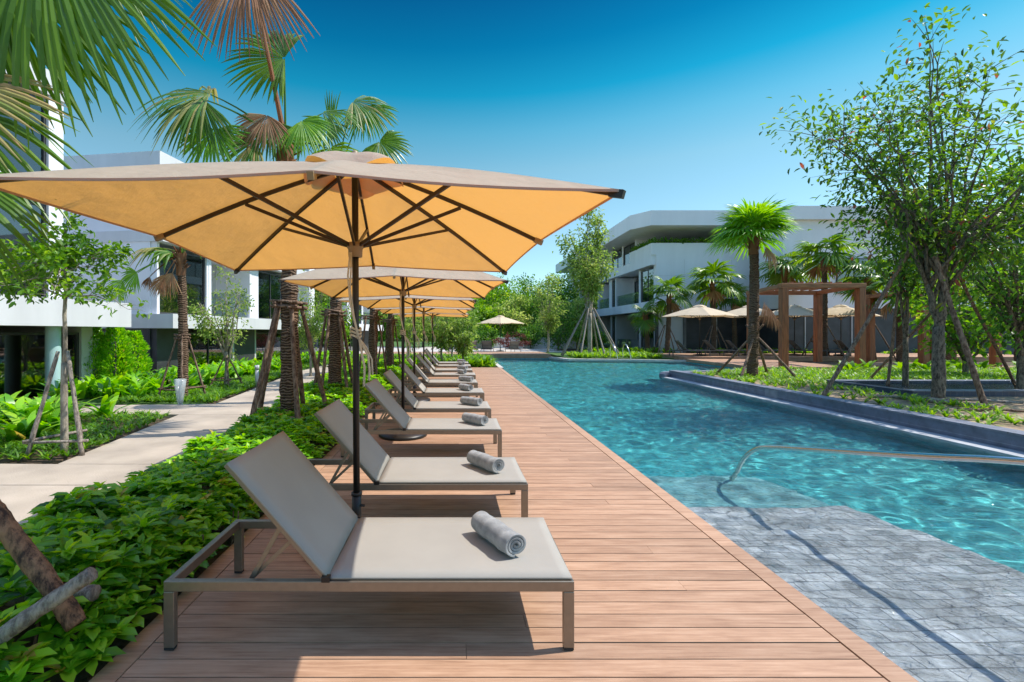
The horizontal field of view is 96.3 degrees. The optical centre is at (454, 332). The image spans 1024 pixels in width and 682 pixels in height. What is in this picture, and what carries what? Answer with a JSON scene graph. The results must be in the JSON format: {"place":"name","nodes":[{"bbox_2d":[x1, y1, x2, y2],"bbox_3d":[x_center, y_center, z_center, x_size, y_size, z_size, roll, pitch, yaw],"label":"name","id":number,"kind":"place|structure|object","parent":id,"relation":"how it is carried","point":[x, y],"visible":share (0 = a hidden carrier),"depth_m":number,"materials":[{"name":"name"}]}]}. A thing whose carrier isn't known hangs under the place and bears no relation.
{"place":"outdoors","nodes":[
{"label":"outdoors","id":0,"kind":"place"},
{"bbox_2d":[0,364,327,524],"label":"path","id":1,"kind":"structure","parent":0,"point":[25,489],"depth_m":5.83,"materials":[{"name":"concrete"}]},
{"bbox_2d":[26,336,608,405],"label":"lawn","id":2,"kind":"structure","parent":0,"point":[96,401],"depth_m":10.57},
{"bbox_2d":[94,327,137,380],"bbox_3d":[-9.528,0.675,12.796,1.080,1.830,1.081,0,0,0],"label":"columnar shrub","id":3,"kind":"object","parent":2,"relation":"on","point":[126,345],"visible":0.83,"depth_m":12.64,"materials":[{"name":"green plant"}]},
{"bbox_2d":[113,330,152,374],"bbox_3d":[-9.429,0.753,13.394,1.038,1.675,1.027,0,0,0],"label":"columnar shrub","id":4,"kind":"object","parent":2,"relation":"on","point":[136,338],"visible":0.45,"depth_m":13.31,"materials":[{"name":"green plant"}]},
{"bbox_2d":[106,246,200,399],"bbox_3d":[-6.806,-0.618,10.684,2.408,4.522,1.348,0,0,-30],"label":"palm tree","id":5,"kind":"object","parent":2,"relation":"on","point":[181,266],"visible":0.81,"depth_m":10.69,"materials":[{"name":"green plant"}]},
{"bbox_2d":[0,359,327,460],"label":"grass cover","id":6,"kind":"object","parent":2,"relation":"on","point":[10,450],"depth_m":7.76,"materials":[{"name":"plant"}]},
{"bbox_2d":[22,351,88,460],"bbox_3d":[-4.993,0.911,5.913,0.709,1.351,0.683,0,0,0],"label":"tree support","id":7,"kind":"object","parent":6,"relation":"on","point":[32,439],"visible":0.98,"depth_m":5.75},
{"bbox_2d":[0,350,352,440],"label":"broad leaf bed","id":8,"kind":"object","parent":2,"relation":"on","point":[19,415],"visible":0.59,"depth_m":10.46,"materials":[{"name":"plant"}]},
{"bbox_2d":[156,334,205,401],"bbox_3d":[-6.450,0.808,10.800,0.780,1.560,0.780,0,0,16],"label":"tree support","id":9,"kind":"object","parent":2,"relation":"on","point":[202,386],"visible":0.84,"depth_m":10.66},
{"bbox_2d":[187,265,254,385],"bbox_3d":[-6.692,-0.149,13.000,1.859,3.509,2.275,0,0,0],"label":"young tree","id":10,"kind":"object","parent":2,"relation":"on","point":[207,321],"visible":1,"depth_m":12.90,"materials":[{"name":"green plant"}]},
{"bbox_2d":[474,272,517,336],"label":"garden tree","id":11,"kind":"object","parent":2,"relation":"on","point":[493,294],"visible":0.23,"depth_m":53.65,"materials":[{"name":"green plant"}]},
{"bbox_2d":[497,272,551,327],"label":"garden tree","id":12,"kind":"object","parent":2,"relation":"on","point":[529,292],"visible":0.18,"depth_m":53.11,"materials":[{"name":"green plant"}]},
{"bbox_2d":[0,349,1013,681],"bbox_3d":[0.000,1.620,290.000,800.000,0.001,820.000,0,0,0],"label":"ground","id":13,"kind":"structure","parent":0,"point":[84,675],"depth_m":3.74,"materials":[{"name":"soil"}]},
{"bbox_2d":[0,500,101,643],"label":"tree support","id":14,"kind":"object","parent":13,"relation":"on","point":[58,599],"visible":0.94,"depth_m":2.04,"materials":[{"name":"wood"}]},
{"bbox_2d":[0,63,130,401],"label":"hotel building","id":15,"kind":"structure","parent":13,"relation":"on","point":[31,339],"depth_m":10.92,"materials":[{"name":"grey"}]},
{"bbox_2d":[0,198,45,296],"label":"window","id":16,"kind":"structure","parent":15,"relation":"in","point":[5,234],"depth_m":10.70,"materials":[{"name":"grey"}]},
{"bbox_2d":[0,83,45,172],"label":"window","id":17,"kind":"structure","parent":15,"relation":"in","point":[40,153],"depth_m":10.92,"materials":[{"name":"grey"}]},
{"bbox_2d":[0,333,78,401],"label":"window","id":18,"kind":"structure","parent":15,"relation":"in","point":[22,355],"depth_m":10.82,"materials":[{"name":"grey"}]},
{"bbox_2d":[0,208,151,456],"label":"young tree","id":19,"kind":"object","parent":13,"relation":"on","point":[66,261],"visible":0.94,"depth_m":5.77,"materials":[{"name":"green plant"}]},
{"bbox_2d":[83,327,113,379],"bbox_3d":[-10.042,0.652,12.596,1.082,1.875,1.108,0,0,0],"label":"columnar shrub","id":20,"kind":"object","parent":13,"relation":"on","point":[97,333],"visible":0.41,"depth_m":12.48,"materials":[{"name":"green plant"}]},
{"bbox_2d":[0,0,216,299],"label":"palm tree","id":21,"kind":"object","parent":13,"relation":"on","point":[86,25],"visible":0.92,"depth_m":2.28,"materials":[{"name":"green plant"}]},
{"bbox_2d":[0,359,412,681],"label":"ground cover shrubs","id":22,"kind":"object","parent":13,"relation":"on","point":[141,541],"visible":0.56,"depth_m":2.88,"materials":[{"name":"green plant"}]},
{"bbox_2d":[64,150,383,374],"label":"hotel building","id":23,"kind":"structure","parent":13,"relation":"on","point":[159,328],"depth_m":16.97,"materials":[{"name":"paint"}]},
{"bbox_2d":[160,247,204,314],"bbox_3d":[-10.376,-1.860,17.353,0.090,2.380,2.460,0,0,8],"label":"window","id":24,"kind":"structure","parent":23,"relation":"in","point":[195,273],"depth_m":17.79,"materials":[{"name":"grey"}]},
{"bbox_2d":[188,333,230,366],"bbox_3d":[-10.174,1.465,18.789,0.090,2.930,2.960,0,0,8],"label":"window","id":25,"kind":"structure","parent":23,"relation":"in","point":[207,353],"depth_m":18.59,"materials":[{"name":"grey"}]},
{"bbox_2d":[256,333,280,360],"bbox_3d":[-9.527,1.465,23.393,0.090,2.930,2.660,0,0,8],"label":"window","id":26,"kind":"structure","parent":23,"relation":"in","point":[261,338],"depth_m":22.90,"materials":[{"name":"grey"}]},
{"bbox_2d":[258,271,281,318],"bbox_3d":[-9.513,-1.860,23.492,0.090,2.380,2.460,0,0,8],"label":"window","id":27,"kind":"structure","parent":23,"relation":"in","point":[269,287],"depth_m":23.26,"materials":[{"name":"grey"}]},
{"bbox_2d":[132,0,361,411],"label":"palm tree","id":28,"kind":"object","parent":13,"relation":"on","point":[272,132],"visible":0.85,"depth_m":6.74,"materials":[{"name":"green plant"}]},
{"bbox_2d":[250,299,327,419],"bbox_3d":[-2.604,0.538,7.246,1.342,2.106,1.302,0,0,0],"label":"tree support","id":29,"kind":"object","parent":13,"relation":"on","point":[259,398],"visible":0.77,"depth_m":7.01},
{"bbox_2d":[279,270,329,375],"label":"young tree","id":30,"kind":"object","parent":13,"relation":"on","point":[315,328],"visible":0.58,"depth_m":16.11,"materials":[{"name":"green plant"}]},
{"bbox_2d":[313,308,352,395],"bbox_3d":[-2.759,0.523,10.306,0.996,2.128,1.038,0,0,0],"label":"tree support","id":31,"kind":"object","parent":13,"relation":"on","point":[326,313],"visible":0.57,"depth_m":10.13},
{"bbox_2d":[303,294,366,346],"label":"young tree","id":32,"kind":"object","parent":13,"relation":"on","point":[347,325],"visible":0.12,"depth_m":21.96,"materials":[{"name":"green plant"}]},
{"bbox_2d":[271,89,413,399],"bbox_3d":[-2.567,-1.903,10.212,3.334,7.096,1.104,0,0,7],"label":"palm tree","id":33,"kind":"object","parent":13,"relation":"on","point":[390,139],"visible":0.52,"depth_m":10.12,"materials":[{"name":"green plant"}]},
{"bbox_2d":[367,308,377,373],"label":"palm tree","id":34,"kind":"object","parent":13,"relation":"on","point":[371,336],"visible":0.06,"depth_m":13.39,"materials":[{"name":"brown plant"}]},
{"bbox_2d":[359,315,388,383],"bbox_3d":[-2.431,0.538,13.531,1.017,2.094,1.007,0,0,0],"label":"tree support","id":35,"kind":"object","parent":13,"relation":"on","point":[375,349],"visible":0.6,"depth_m":13.28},
{"bbox_2d":[377,319,400,366],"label":"tree support","id":36,"kind":"object","parent":13,"relation":"on","point":[386,321],"visible":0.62,"depth_m":16.65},
{"bbox_2d":[386,314,393,365],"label":"palm tree","id":37,"kind":"object","parent":13,"relation":"on","point":[389,353],"visible":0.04,"depth_m":16.69,"materials":[{"name":"brown plant"}]},
{"bbox_2d":[369,310,429,357],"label":"frangipani tree","id":38,"kind":"object","parent":13,"relation":"on","point":[409,326],"visible":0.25,"depth_m":23.59,"materials":[{"name":"green plant"}]},
{"bbox_2d":[320,352,496,366],"bbox_3d":[-1.993,1.393,24.308,8.802,0.415,8.918,0,0,0],"label":"deck end planting","id":39,"kind":"object","parent":13,"relation":"on","point":[454,358],"visible":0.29,"depth_m":23.00,"materials":[{"name":"green plant"}]},
{"bbox_2d":[416,315,468,361],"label":"frangipani tree","id":40,"kind":"object","parent":13,"relation":"on","point":[440,341],"visible":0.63,"depth_m":21.57,"materials":[{"name":"green plant"}]},
{"bbox_2d":[363,352,550,357],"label":"wooden deck","id":41,"kind":"structure","parent":13,"relation":"on","point":[519,355],"depth_m":28.47,"materials":[{"name":"brown wood"}]},
{"bbox_2d":[438,312,480,358],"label":"frangipani tree","id":42,"kind":"object","parent":13,"relation":"on","point":[463,344],"visible":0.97,"depth_m":20.96,"materials":[{"name":"green plant"}]},
{"bbox_2d":[465,304,501,333],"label":"garden tree","id":43,"kind":"object","parent":13,"relation":"on","point":[488,312],"visible":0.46,"depth_m":45.31,"materials":[{"name":"green plant"}]},
{"bbox_2d":[514,323,543,348],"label":"garden shrub","id":44,"kind":"object","parent":13,"relation":"on","point":[529,333],"visible":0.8,"depth_m":42.38,"materials":[{"name":"green plant"}]},
{"bbox_2d":[522,280,569,337],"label":"garden tree","id":45,"kind":"object","parent":13,"relation":"on","point":[532,308],"visible":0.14,"depth_m":47.24,"materials":[{"name":"green plant"}]},
{"bbox_2d":[527,271,581,336],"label":"garden tree","id":46,"kind":"object","parent":13,"relation":"on","point":[568,294],"visible":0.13,"depth_m":52.02,"materials":[{"name":"green plant"}]},
{"bbox_2d":[530,292,586,350],"bbox_3d":[8.478,-0.866,37.791,4.625,5.002,5.616,0,0,0],"label":"garden shrub","id":47,"kind":"object","parent":13,"relation":"on","point":[558,341],"visible":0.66,"depth_m":37.57,"materials":[{"name":"green plant"}]},
{"bbox_2d":[555,294,598,349],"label":"garden tree","id":48,"kind":"object","parent":13,"relation":"on","point":[576,305],"visible":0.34,"depth_m":41.75,"materials":[{"name":"green plant"}]},
{"bbox_2d":[567,321,610,348],"bbox_3d":[10.479,0.229,34.730,2.878,2.773,3.221,0,0,-35],"label":"garden shrub","id":49,"kind":"object","parent":13,"relation":"on","point":[602,335],"visible":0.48,"depth_m":34.45,"materials":[{"name":"green plant"}]},
{"bbox_2d":[544,352,673,359],"bbox_3d":[9.650,1.570,30.300,5.900,0.160,8.400,0,0,0],"label":"tree bed","id":50,"kind":"object","parent":13,"relation":"on","point":[555,354],"visible":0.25,"depth_m":27.13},
{"bbox_2d":[524,272,569,352],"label":"staked tree","id":51,"kind":"object","parent":50,"relation":"on","point":[550,319],"visible":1,"depth_m":33.17,"materials":[{"name":"green plant"}]},
{"bbox_2d":[552,207,617,351],"bbox_3d":[8.259,-3.660,28.763,4.107,10.400,3.598,0,0,0],"label":"staked tree","id":52,"kind":"object","parent":50,"relation":"on","point":[587,270],"visible":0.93,"depth_m":28.75,"materials":[{"name":"green plant"}]},
{"bbox_2d":[561,307,620,356],"bbox_3d":[8.652,-0.012,29.000,3.615,3.139,3.609,0,0,11],"label":"tree support","id":53,"kind":"object","parent":50,"relation":"on","point":[609,338],"visible":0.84,"depth_m":28.74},
{"bbox_2d":[565,350,1023,425],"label":"island ground cover","id":54,"kind":"object","parent":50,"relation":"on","point":[782,374],"visible":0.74,"depth_m":13.91,"materials":[{"name":"green plant"}]},
{"bbox_2d":[580,346,1015,370],"bbox_3d":[21.252,1.253,25.488,24.488,0.534,18.468,0,0,0],"label":"terrace planting","id":55,"kind":"object","parent":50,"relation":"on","point":[856,366],"visible":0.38,"depth_m":17.91,"materials":[{"name":"green plant"}]},
{"bbox_2d":[627,300,663,349],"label":"palm tree","id":56,"kind":"object","parent":13,"relation":"on","point":[645,324],"visible":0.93,"depth_m":31.57,"materials":[{"name":"green plant"}]},
{"bbox_2d":[556,210,775,352],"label":"hotel building","id":57,"kind":"structure","parent":13,"relation":"on","point":[629,283],"depth_m":35.30,"materials":[{"name":"grey"}]},
{"bbox_2d":[641,268,653,302],"bbox_3d":[15.615,-3.735,36.600,0.090,2.630,2.560,0,0,0],"label":"window","id":58,"kind":"structure","parent":57,"relation":"in","point":[647,276],"depth_m":36.74,"materials":[{"name":"blue"}]},
{"bbox_2d":[630,237,721,250],"bbox_3d":[27.555,-7.027,36.810,25.197,0.736,4.497,0,0,0],"label":"planter hedge","id":59,"kind":"object","parent":57,"relation":"on","point":[644,243],"visible":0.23,"depth_m":35.01,"materials":[{"name":"green plant"}]},
{"bbox_2d":[642,274,700,352],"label":"palm tree","id":60,"kind":"object","parent":13,"relation":"on","point":[671,305],"visible":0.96,"depth_m":30.87,"materials":[{"name":"green plant"}]},
{"bbox_2d":[680,259,747,352],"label":"palm tree","id":61,"kind":"object","parent":13,"relation":"on","point":[713,293],"visible":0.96,"depth_m":31.27,"materials":[{"name":"green plant"}]},
{"bbox_2d":[717,283,747,352],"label":"palm tree","id":62,"kind":"object","parent":13,"relation":"on","point":[735,304],"visible":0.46,"depth_m":32.85,"materials":[{"name":"green plant"}]},
{"bbox_2d":[759,251,816,290],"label":"palm tree","id":63,"kind":"object","parent":13,"relation":"on","point":[774,278],"visible":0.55,"depth_m":29.87,"materials":[{"name":"green plant"}]},
{"bbox_2d":[653,353,1014,368],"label":"pool side deck","id":64,"kind":"structure","parent":13,"relation":"on","point":[737,361],"depth_m":25.15,"materials":[{"name":"brown wood"}]},
{"bbox_2d":[662,304,739,355],"bbox_3d":[14.569,-0.170,27.000,3.033,3.040,3.033,0,0,-30],"label":"patio umbrella","id":65,"kind":"object","parent":64,"relation":"on","point":[699,311],"visible":0.98,"depth_m":26.65,"materials":[{"name":"fabric"}]},
{"bbox_2d":[759,304,835,354],"bbox_3d":[20.343,-0.170,27.200,3.033,3.040,3.033,0,0,-31],"label":"patio umbrella","id":66,"kind":"object","parent":64,"relation":"on","point":[797,311],"visible":0.55,"depth_m":26.58,"materials":[{"name":"fabric"}]},
{"bbox_2d":[746,282,866,366],"bbox_3d":[15.825,-0.338,20.700,4.470,3.575,3.660,0,0,0],"label":"pergola","id":67,"kind":"object","parent":64,"relation":"on","point":[782,292],"visible":0.77,"depth_m":18.98,"materials":[{"name":"brown wood"}]},
{"bbox_2d":[788,232,866,355],"bbox_3d":[21.230,-2.034,26.066,3.563,7.265,3.927,0,0,0],"label":"palm tree","id":68,"kind":"object","parent":64,"relation":"on","point":[824,268],"visible":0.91,"depth_m":25.86,"materials":[{"name":"green plant"}]},
{"bbox_2d":[802,304,879,355],"bbox_3d":[22.780,-0.170,26.800,3.033,3.040,3.033,0,0,-33],"label":"patio umbrella","id":69,"kind":"object","parent":64,"relation":"on","point":[841,311],"visible":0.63,"depth_m":26.48,"materials":[{"name":"fabric"}]},
{"bbox_2d":[866,286,1001,366],"bbox_3d":[21.500,-0.237,20.600,4.120,3.375,3.460,0,0,0],"label":"pergola","id":70,"kind":"object","parent":64,"relation":"on","point":[870,342],"visible":0.21,"depth_m":19.33,"materials":[{"name":"brown wood"}]},
{"bbox_2d":[659,368,1023,456],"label":"island wall","id":71,"kind":"structure","parent":13,"relation":"on","point":[997,440],"depth_m":8.13,"materials":[{"name":"stone"}]},
{"bbox_2d":[831,254,898,303],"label":"palm tree","id":72,"kind":"object","parent":13,"relation":"on","point":[855,279],"visible":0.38,"depth_m":24.54,"materials":[{"name":"green plant"}]},
{"bbox_2d":[853,272,935,362],"bbox_3d":[21.488,-0.701,21.969,3.354,4.583,3.347,0,0,42],"label":"palm tree","id":73,"kind":"object","parent":13,"relation":"on","point":[899,331],"visible":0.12,"depth_m":21.94,"materials":[{"name":"green plant"}]},
{"bbox_2d":[349,347,685,361],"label":"stone terrace","id":74,"kind":"structure","parent":0,"point":[420,349],"depth_m":35.93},
{"bbox_2d":[477,315,523,350],"bbox_3d":[3.700,0.041,36.500,2.791,2.918,2.791,0,0,-40],"label":"patio umbrella","id":75,"kind":"object","parent":74,"relation":"on","point":[500,319],"visible":0.98,"depth_m":36.16,"materials":[{"name":"fabric"}]},
{"bbox_2d":[489,331,530,348],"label":"red leaf shrub","id":76,"kind":"object","parent":74,"relation":"on","point":[507,342],"visible":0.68,"depth_m":40.91,"materials":[{"name":"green plant"}]},
{"bbox_2d":[489,291,533,337],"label":"garden tree","id":77,"kind":"object","parent":74,"relation":"on","point":[507,311],"visible":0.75,"depth_m":46.84,"materials":[{"name":"green plant"}]},
{"bbox_2d":[476,338,586,348],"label":"garden wall","id":78,"kind":"structure","parent":74,"relation":"on","point":[479,345],"depth_m":44.00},
{"bbox_2d":[30,0,1023,297],"label":"sky","id":79,"kind":"structure","parent":0,"point":[663,103],"materials":[{"name":"blue"}]},
{"bbox_2d":[494,359,1023,681],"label":"pool water","id":80,"kind":"structure","parent":0,"point":[914,568],"depth_m":4.39,"materials":[{"name":"liquid"}]},
{"bbox_2d":[696,369,1023,430],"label":"island soil","id":81,"kind":"structure","parent":0,"point":[1003,422],"depth_m":9.62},
{"bbox_2d":[704,193,803,375],"bbox_3d":[9.830,-1.489,15.066,2.963,6.134,2.829,0,0,0],"label":"palm tree","id":82,"kind":"object","parent":81,"relation":"on","point":[758,218],"visible":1,"depth_m":14.86,"materials":[{"name":"green plant"}]},
{"bbox_2d":[758,304,782,330],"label":"dead palm fronds","id":83,"kind":"object","parent":82,"relation":"hanging from","point":[766,314],"visible":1,"depth_m":14.59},
{"bbox_2d":[716,324,796,376],"bbox_3d":[9.909,0.640,15.002,1.851,1.844,1.850,0,0,7],"label":"tree support","id":84,"kind":"object","parent":81,"relation":"on","point":[792,373],"visible":0.73,"depth_m":14.80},
{"bbox_2d":[759,2,1023,397],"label":"island tree","id":85,"kind":"object","parent":81,"relation":"on","point":[906,219],"visible":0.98,"depth_m":9.74,"materials":[{"name":"green plant"}]},
{"bbox_2d":[830,175,958,384],"bbox_3d":[11.998,-1.562,12.284,2.644,6.204,2.672,0,0,-40],"label":"island tree","id":86,"kind":"object","parent":81,"relation":"on","point":[906,294],"visible":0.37,"depth_m":12.38,"materials":[{"name":"green plant"}]},
{"bbox_2d":[821,238,1015,403],"bbox_3d":[11.413,-0.289,10.991,5.959,3.635,2.982,0,0,-40],"label":"tree support","id":87,"kind":"object","parent":81,"relation":"on","point":[982,398],"visible":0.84,"depth_m":10.05,"materials":[{"name":"wood"}]},
{"bbox_2d":[827,380,1023,396],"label":"water basin","id":88,"kind":"object","parent":81,"relation":"on","point":[991,388],"visible":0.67,"depth_m":11.75,"materials":[{"name":"blue tile"}]},
{"bbox_2d":[864,123,1023,388],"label":"island tree","id":89,"kind":"object","parent":81,"relation":"on","point":[1010,305],"visible":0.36,"depth_m":10.84,"materials":[{"name":"green plant"}]},
{"bbox_2d":[872,394,1022,403],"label":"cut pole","id":90,"kind":"object","parent":81,"relation":"on","point":[962,399],"visible":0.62,"depth_m":9.66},
{"bbox_2d":[883,255,1023,372],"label":"island tree","id":91,"kind":"object","parent":81,"relation":"on","point":[951,333],"visible":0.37,"depth_m":15.21,"materials":[{"name":"green plant"}]},
{"bbox_2d":[759,206,1023,354],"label":"hotel building","id":92,"kind":"structure","parent":0,"point":[806,218],"depth_m":31.00,"materials":[{"name":"paint"}]},
{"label":"deck bed","id":93,"kind":"structure","parent":0,"visible":0},
{"bbox_2d":[89,367,918,681],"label":"wooden deck","id":94,"kind":"structure","parent":93,"relation":"on","point":[669,587],"depth_m":2.53,"materials":[{"name":"brown wood"}]},
{"bbox_2d":[0,150,625,516],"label":"patio umbrella","id":95,"kind":"object","parent":94,"relation":"on","point":[353,211],"visible":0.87,"depth_m":3.25,"materials":[{"name":"fabric"}]},
{"bbox_2d":[164,431,573,649],"bbox_3d":[-0.415,1.091,2.585,2.000,0.912,0.746,0,0,0],"label":"sun lounger","id":96,"kind":"object","parent":94,"relation":"on","point":[336,542],"visible":0.97,"depth_m":2.39,"materials":[{"name":"fabric"}]},
{"bbox_2d":[471,511,525,556],"bbox_3d":[0.241,1.138,2.583,0.134,0.132,0.386,0,0,-28],"label":"rolled towel","id":97,"kind":"object","parent":96,"relation":"on","point":[503,537],"visible":1,"depth_m":2.50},
{"bbox_2d":[278,266,508,440],"bbox_3d":[-0.770,0.112,6.850,2.777,2.870,2.777,0,0,-2],"label":"patio umbrella","id":98,"kind":"object","parent":94,"relation":"on","point":[332,283],"visible":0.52,"depth_m":6.83,"materials":[{"name":"fabric"}]},
{"bbox_2d":[336,295,476,401],"bbox_3d":[-0.900,0.112,10.300,2.777,2.870,2.777,0,0,2],"label":"patio umbrella","id":99,"kind":"object","parent":94,"relation":"on","point":[413,301],"visible":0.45,"depth_m":10.65,"materials":[{"name":"fabric"}]},
{"bbox_2d":[308,399,527,516],"bbox_3d":[-0.410,1.091,4.005,2.000,0.912,0.746,0,0,0],"label":"sun lounger","id":100,"kind":"object","parent":94,"relation":"on","point":[381,468],"visible":0.79,"depth_m":3.83,"materials":[{"name":"fabric"}]},
{"bbox_2d":[467,450,504,472],"bbox_3d":[0.271,1.138,4.022,0.134,0.132,0.386,0,0,-35],"label":"rolled towel","id":101,"kind":"object","parent":100,"relation":"on","point":[488,462],"visible":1,"depth_m":3.94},
{"bbox_2d":[341,378,501,456],"bbox_3d":[-0.405,1.091,6.005,2.000,0.912,0.746,0,0,0],"label":"sun lounger","id":102,"kind":"object","parent":94,"relation":"on","point":[393,408],"visible":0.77,"depth_m":5.82,"materials":[{"name":"fabric"}]},
{"bbox_2d":[462,412,488,424],"bbox_3d":[0.272,1.138,6.002,0.134,0.132,0.386,0,0,-42],"label":"rolled towel","id":103,"kind":"object","parent":102,"relation":"on","point":[477,419],"visible":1,"depth_m":5.93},
{"bbox_2d":[372,306,472,382],"bbox_3d":[-0.920,0.112,13.800,2.777,2.870,2.777,0,0,-3],"label":"patio umbrella","id":104,"kind":"object","parent":94,"relation":"on","point":[423,309],"visible":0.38,"depth_m":13.86,"materials":[{"name":"fabric"}]},
{"bbox_2d":[365,369,490,429],"bbox_3d":[-0.415,1.091,7.555,2.000,0.912,0.746,0,0,0],"label":"sun lounger","id":105,"kind":"object","parent":94,"relation":"on","point":[413,402],"visible":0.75,"depth_m":7.36,"materials":[{"name":"fabric"}]},
{"bbox_2d":[391,312,469,372],"bbox_3d":[-0.820,0.112,17.300,2.777,2.870,2.777,0,0,0],"label":"patio umbrella","id":106,"kind":"object","parent":94,"relation":"on","point":[432,315],"visible":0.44,"depth_m":17.29,"materials":[{"name":"fabric"}]},
{"bbox_2d":[388,364,483,400],"bbox_3d":[-0.395,1.091,9.455,2.000,0.912,0.746,0,0,0],"label":"sun lounger","id":107,"kind":"object","parent":94,"relation":"on","point":[418,383],"visible":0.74,"depth_m":9.18,"materials":[{"name":"fabric"}]},
{"bbox_2d":[394,358,477,396],"bbox_3d":[-0.435,1.091,11.255,2.000,0.912,0.746,0,0,-1],"label":"sun lounger","id":108,"kind":"object","parent":94,"relation":"on","point":[474,382],"visible":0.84,"depth_m":10.94,"materials":[{"name":"fabric"}]},
{"bbox_2d":[405,354,475,386],"bbox_3d":[-0.385,1.091,13.255,2.000,0.912,0.746,0,0,1],"label":"sun lounger","id":109,"kind":"object","parent":94,"relation":"on","point":[432,373],"visible":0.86,"depth_m":13.02,"materials":[{"name":"fabric"}]},
{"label":"pool shelf","id":110,"kind":"structure","parent":0,"visible":0},
{"bbox_2d":[735,445,1023,472],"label":"pool handrail","id":111,"kind":"object","parent":110,"relation":"attached to","point":[1010,460],"visible":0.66,"depth_m":3.38,"materials":[{"name":"metal"}]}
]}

